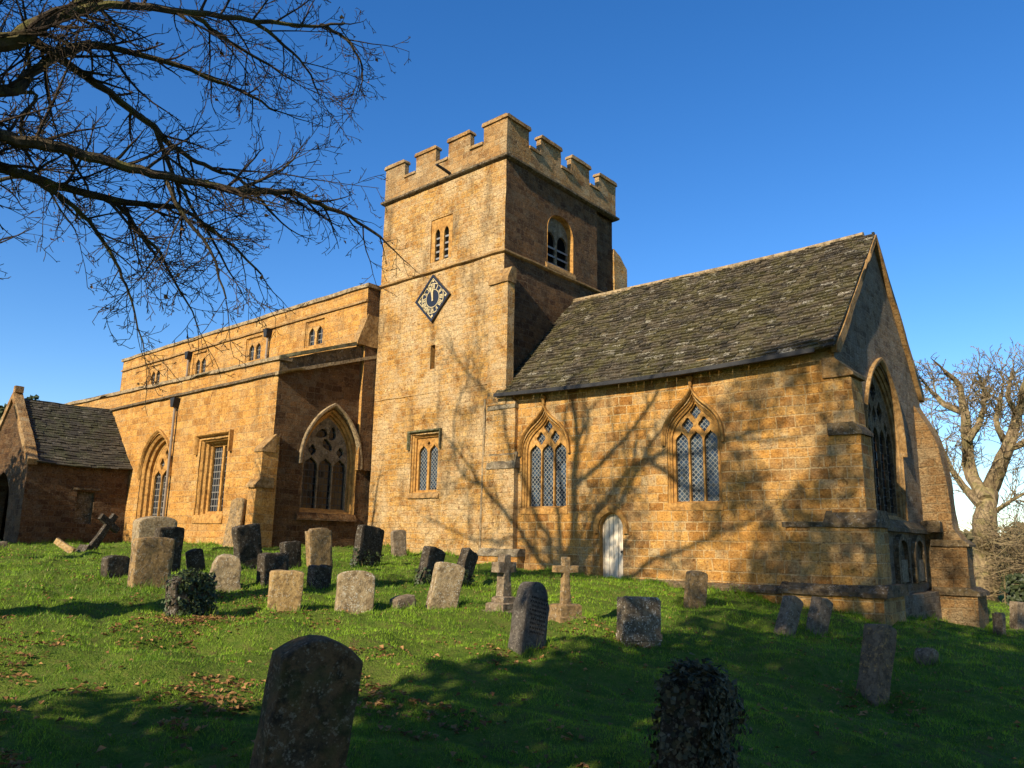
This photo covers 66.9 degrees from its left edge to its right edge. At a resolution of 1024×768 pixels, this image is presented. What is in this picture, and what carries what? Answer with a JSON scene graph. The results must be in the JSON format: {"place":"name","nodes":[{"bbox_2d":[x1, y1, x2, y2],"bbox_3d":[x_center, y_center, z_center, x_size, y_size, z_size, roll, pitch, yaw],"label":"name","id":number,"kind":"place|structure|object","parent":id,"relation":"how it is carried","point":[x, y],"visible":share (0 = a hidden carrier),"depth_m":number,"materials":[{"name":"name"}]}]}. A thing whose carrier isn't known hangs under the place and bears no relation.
{"place":"outdoors","nodes":[
{"label":"outdoors","id":0,"kind":"place"},
{"bbox_2d":[0,537,1023,767],"bbox_3d":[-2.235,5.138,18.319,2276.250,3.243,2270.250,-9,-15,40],"label":"ground","id":1,"kind":"structure","parent":0,"point":[97,713],"depth_m":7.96,"materials":[{"name":"green plant"}]},
{"bbox_2d":[0,541,7,547],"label":"headstone","id":2,"kind":"object","parent":1,"relation":"on","point":[4,543],"visible":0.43,"depth_m":22.95,"materials":[{"name":"grey stone"}]},
{"bbox_2d":[0,394,38,419],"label":"evergreen tree","id":3,"kind":"object","parent":1,"relation":"on","point":[35,397],"visible":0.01,"depth_m":51.27,"materials":[{"name":"green plant"}]},
{"bbox_2d":[0,158,95,244],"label":"bare tree","id":4,"kind":"object","parent":1,"relation":"on","point":[4,187],"visible":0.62,"depth_m":18.46,"materials":[{"name":"brown plant"}]},
{"bbox_2d":[75,513,120,551],"bbox_3d":[-11.604,4.291,21.845,0.408,1.445,0.728,-4,-46,25],"label":"grave cross","id":5,"kind":"object","parent":1,"relation":"on","point":[107,526],"visible":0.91,"depth_m":21.89,"materials":[{"name":"grey stone"}]},
{"bbox_2d":[100,555,129,578],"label":"headstone","id":6,"kind":"object","parent":1,"relation":"on","point":[116,565],"visible":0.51,"depth_m":14.84,"materials":[{"name":"grey stone"}]},
{"bbox_2d":[127,536,174,588],"bbox_3d":[-6.170,3.211,13.223,0.277,1.198,0.643,-8,-15,44],"label":"headstone","id":7,"kind":"object","parent":1,"relation":"on","point":[150,561],"visible":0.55,"depth_m":13.13,"materials":[{"name":"beige stone"}]},
{"bbox_2d":[131,516,176,545],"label":"headstone","id":8,"kind":"object","parent":1,"relation":"on","point":[146,526],"visible":0.3,"depth_m":18.17,"materials":[{"name":"beige stone"}]},
{"bbox_2d":[154,526,184,571],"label":"headstone","id":9,"kind":"object","parent":1,"relation":"on","point":[176,533],"visible":0.35,"depth_m":15.68,"materials":[{"name":"grey stone"}]},
{"bbox_2d":[161,566,218,618],"bbox_3d":[-4.418,2.999,10.602,0.451,0.979,0.735,-9,-10,36],"label":"headstone","id":10,"kind":"object","parent":1,"relation":"on","point":[188,593],"visible":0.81,"depth_m":10.52,"materials":[{"name":"green plant"}]},
{"bbox_2d":[184,548,204,572],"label":"headstone","id":11,"kind":"object","parent":1,"relation":"on","point":[194,558],"visible":0.62,"depth_m":16.05,"materials":[{"name":"grey stone"}]},
{"bbox_2d":[0,0,425,415],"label":"bare tree","id":12,"kind":"object","parent":1,"relation":"on","point":[26,33],"visible":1,"depth_m":11.91,"materials":[{"name":"brown plant"}]},
{"bbox_2d":[211,555,240,592],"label":"headstone","id":13,"kind":"object","parent":1,"relation":"on","point":[226,569],"visible":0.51,"depth_m":13.81,"materials":[{"name":"beige stone"}]},
{"bbox_2d":[222,498,246,546],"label":"headstone","id":14,"kind":"object","parent":1,"relation":"on","point":[237,511],"visible":0.62,"depth_m":25.19,"materials":[{"name":"beige stone"}]},
{"bbox_2d":[232,523,261,568],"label":"headstone","id":15,"kind":"object","parent":1,"relation":"on","point":[247,545],"visible":0.63,"depth_m":17.25,"materials":[{"name":"grey stone"}]},
{"bbox_2d":[256,552,288,587],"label":"headstone","id":16,"kind":"object","parent":1,"relation":"on","point":[268,563],"visible":0.41,"depth_m":14.32,"materials":[{"name":"grey stone"}]},
{"bbox_2d":[267,570,304,611],"bbox_3d":[-3.381,3.233,11.532,0.494,0.894,0.215,6,-11,-21],"label":"headstone","id":17,"kind":"object","parent":1,"relation":"on","point":[285,591],"visible":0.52,"depth_m":11.47,"materials":[{"name":"beige stone"}]},
{"bbox_2d":[280,541,301,569],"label":"headstone","id":18,"kind":"object","parent":1,"relation":"on","point":[292,549],"visible":0.41,"depth_m":16.97,"materials":[{"name":"grey stone"}]},
{"bbox_2d":[250,635,363,767],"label":"headstone","id":19,"kind":"object","parent":1,"relation":"on","point":[310,699],"visible":1,"depth_m":4.59,"materials":[{"name":"grey stone"}]},
{"bbox_2d":[305,528,332,568],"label":"headstone","id":20,"kind":"object","parent":1,"relation":"on","point":[318,541],"visible":0.5,"depth_m":17.20,"materials":[{"name":"beige stone"}]},
{"bbox_2d":[307,564,332,589],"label":"headstone","id":21,"kind":"object","parent":1,"relation":"on","point":[320,576],"visible":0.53,"depth_m":14.04,"materials":[{"name":"grey stone"}]},
{"bbox_2d":[335,570,374,613],"bbox_3d":[-2.414,3.326,11.885,0.572,0.905,0.214,7,-17,-20],"label":"headstone","id":22,"kind":"object","parent":1,"relation":"on","point":[355,590],"visible":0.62,"depth_m":11.83,"materials":[{"name":"beige stone"}]},
{"bbox_2d":[350,524,384,567],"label":"headstone","id":23,"kind":"object","parent":1,"relation":"on","point":[367,547],"visible":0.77,"depth_m":19.21,"materials":[{"name":"grey stone"}]},
{"bbox_2d":[390,530,406,556],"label":"headstone","id":24,"kind":"object","parent":1,"relation":"on","point":[398,544],"visible":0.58,"depth_m":23.24,"materials":[{"name":"beige stone"}]},
{"bbox_2d":[389,594,415,608],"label":"headstone","id":25,"kind":"object","parent":1,"relation":"on","point":[400,601],"visible":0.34,"depth_m":12.22,"materials":[{"name":"beige stone"}]},
{"bbox_2d":[413,546,445,586],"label":"headstone","id":26,"kind":"object","parent":1,"relation":"on","point":[431,556],"visible":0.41,"depth_m":15.12,"materials":[{"name":"grey stone"}]},
{"bbox_2d":[425,562,464,609],"bbox_3d":[-1.116,3.449,12.685,0.494,1.028,0.216,19,-21,-22],"label":"headstone","id":27,"kind":"object","parent":1,"relation":"on","point":[446,584],"visible":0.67,"depth_m":12.64,"materials":[{"name":"beige stone"}]},
{"bbox_2d":[457,547,477,587],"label":"headstone","id":28,"kind":"object","parent":1,"relation":"on","point":[467,558],"visible":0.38,"depth_m":15.54,"materials":[{"name":"grey stone"}]},
{"bbox_2d":[0,113,990,628],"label":"church","id":29,"kind":"structure","parent":1,"relation":"on","point":[522,373],"depth_m":24.34,"materials":[{"name":"stone"}]},
{"bbox_2d":[135,428,171,519],"bbox_3d":[-13.646,3.789,30.028,2.722,4.097,0.648,-9,-15,40],"label":"window","id":30,"kind":"structure","parent":29,"relation":"in","point":[153,462],"depth_m":30.63,"materials":[{"name":"stone"}]},
{"bbox_2d":[148,364,160,384],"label":"window","id":31,"kind":"structure","parent":29,"relation":"in","point":[155,374],"depth_m":39.18,"materials":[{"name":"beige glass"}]},
{"bbox_2d":[192,351,206,374],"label":"window","id":32,"kind":"structure","parent":29,"relation":"in","point":[198,366],"depth_m":36.34,"materials":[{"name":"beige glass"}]},
{"bbox_2d":[191,429,233,522],"bbox_3d":[-10.404,3.296,27.247,2.445,3.171,0.635,-9,-15,40],"label":"window","id":33,"kind":"structure","parent":29,"relation":"in","point":[213,452],"depth_m":27.67,"materials":[{"name":"stone"}]},
{"bbox_2d":[245,335,261,362],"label":"window","id":34,"kind":"structure","parent":29,"relation":"in","point":[253,347],"depth_m":33.31,"materials":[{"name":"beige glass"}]},
{"bbox_2d":[304,318,324,348],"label":"window","id":35,"kind":"structure","parent":29,"relation":"in","point":[314,329],"depth_m":30.54,"materials":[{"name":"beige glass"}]},
{"bbox_2d":[296,403,362,521],"bbox_3d":[-6.314,2.662,26.632,0.538,4.020,2.559,-9,-15,40],"label":"window","id":36,"kind":"structure","parent":29,"relation":"in","point":[326,454],"depth_m":26.82,"materials":[{"name":"stone"}]},
{"bbox_2d":[406,428,441,498],"bbox_3d":[-2.867,2.682,25.950,1.603,2.276,0.413,-9,-15,40],"label":"window","id":37,"kind":"structure","parent":29,"relation":"in","point":[425,447],"depth_m":26.14,"materials":[{"name":"stone"}]},
{"bbox_2d":[430,345,434,368],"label":"window","id":38,"kind":"structure","parent":29,"relation":"in","point":[432,355],"depth_m":26.59,"materials":[{"name":"stone"}]},
{"bbox_2d":[430,213,452,262],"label":"window","id":39,"kind":"structure","parent":29,"relation":"in","point":[441,228],"depth_m":27.27,"materials":[{"name":"stone"}]},
{"bbox_2d":[517,404,570,513],"bbox_3d":[1.002,2.197,22.757,1.922,3.212,0.398,-9,-15,40],"label":"window","id":40,"kind":"structure","parent":29,"relation":"in","point":[545,449],"depth_m":22.90,"materials":[{"name":"stone"}]},
{"bbox_2d":[546,215,575,279],"bbox_3d":[1.621,-4.916,27.609,0.429,2.155,1.700,-9,-15,40],"label":"window","id":41,"kind":"structure","parent":29,"relation":"in","point":[559,236],"depth_m":27.88,"materials":[{"name":"stone"}]},
{"bbox_2d":[661,386,724,510],"bbox_3d":[4.647,1.615,19.700,1.742,3.167,0.399,-9,-15,40],"label":"window","id":42,"kind":"structure","parent":29,"relation":"in","point":[695,437],"depth_m":19.81,"materials":[{"name":"stone"}]},
{"bbox_2d":[864,357,907,520],"bbox_3d":[9.535,1.378,20.106,0.442,4.207,3.485,-9,-15,40],"label":"window","id":43,"kind":"structure","parent":29,"relation":"in","point":[881,406],"depth_m":20.86,"materials":[{"name":"glass"}]},
{"bbox_2d":[482,554,515,613],"bbox_3d":[-0.134,3.285,12.313,0.568,1.132,0.609,-9,-16,42],"label":"grave cross","id":44,"kind":"object","parent":1,"relation":"on","point":[504,566],"visible":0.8,"depth_m":12.25,"materials":[{"name":"grey stone"}]},
{"bbox_2d":[0,538,1023,767],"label":"fallen leaves","id":45,"kind":"object","parent":1,"relation":"on","point":[215,696],"depth_m":7.03,"materials":[{"name":"brown plant"}]},
{"bbox_2d":[508,581,548,654],"bbox_3d":[0.211,3.054,9.692,0.240,1.155,0.492,-12,-30,37],"label":"headstone","id":46,"kind":"object","parent":1,"relation":"on","point":[529,620],"visible":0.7,"depth_m":9.63,"materials":[{"name":"grey stone"}]},
{"bbox_2d":[548,557,586,622],"bbox_3d":[0.826,3.282,12.002,0.508,1.191,0.470,8,-13,-29],"label":"grave cross","id":47,"kind":"object","parent":1,"relation":"on","point":[563,608],"visible":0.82,"depth_m":11.95,"materials":[{"name":"beige stone"}]},
{"bbox_2d":[616,596,661,647],"bbox_3d":[1.780,3.448,10.859,0.592,0.927,0.268,8,-16,-22],"label":"headstone","id":48,"kind":"object","parent":1,"relation":"on","point":[639,620],"visible":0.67,"depth_m":10.78,"materials":[{"name":"grey stone"}]},
{"bbox_2d":[683,571,707,608],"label":"headstone","id":49,"kind":"object","parent":1,"relation":"on","point":[696,583],"visible":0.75,"depth_m":15.28,"materials":[{"name":"grey stone"}]},
{"bbox_2d":[644,652,752,767],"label":"bush","id":50,"kind":"object","parent":1,"relation":"on","point":[697,710],"visible":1,"depth_m":4.94,"materials":[{"name":"green plant"}]},
{"bbox_2d":[773,596,803,636],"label":"headstone","id":51,"kind":"object","parent":1,"relation":"on","point":[789,613],"visible":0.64,"depth_m":12.86,"materials":[{"name":"grey stone"}]},
{"bbox_2d":[805,596,832,634],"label":"headstone","id":52,"kind":"object","parent":1,"relation":"on","point":[819,613],"visible":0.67,"depth_m":13.44,"materials":[{"name":"grey stone"}]},
{"bbox_2d":[856,624,897,706],"bbox_3d":[4.101,3.277,8.756,0.226,1.108,0.295,25,-22,-18],"label":"headstone","id":53,"kind":"object","parent":1,"relation":"on","point":[877,659],"visible":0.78,"depth_m":8.73,"materials":[{"name":"grey stone"}]},
{"bbox_2d":[914,648,938,665],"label":"headstone","id":54,"kind":"object","parent":1,"relation":"on","point":[925,655],"visible":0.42,"depth_m":11.30,"materials":[{"name":"grey stone"}]},
{"bbox_2d":[914,338,1023,601],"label":"pollard tree","id":55,"kind":"object","parent":1,"relation":"on","point":[988,494],"visible":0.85,"depth_m":37.78,"materials":[{"name":"brown plant"}]},
{"bbox_2d":[958,470,1023,603],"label":"twiggy bush","id":56,"kind":"object","parent":1,"relation":"on","point":[1012,562],"visible":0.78,"depth_m":35.52,"materials":[{"name":"brown plant"}]},
{"bbox_2d":[959,522,1023,570],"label":"distant wood","id":57,"kind":"object","parent":1,"relation":"on","point":[967,536],"visible":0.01,"depth_m":91.57,"materials":[{"name":"plant"}]},
{"bbox_2d":[992,612,1006,635],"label":"headstone","id":58,"kind":"object","parent":1,"relation":"on","point":[999,622],"visible":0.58,"depth_m":17.12,"materials":[{"name":"grey stone"}]},
{"bbox_2d":[1004,573,1023,604],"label":"hedge","id":59,"kind":"object","parent":1,"relation":"on","point":[1014,591],"visible":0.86,"depth_m":33.46,"materials":[{"name":"green plant"}]},
{"bbox_2d":[1009,601,1023,630],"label":"headstone","id":60,"kind":"object","parent":1,"relation":"on","point":[1016,613],"visible":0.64,"depth_m":21.90,"materials":[{"name":"grey stone"}]},
{"bbox_2d":[0,0,1023,535],"label":"sky","id":61,"kind":"structure","parent":0,"point":[728,132],"materials":[{"name":"blue"}]}
]}

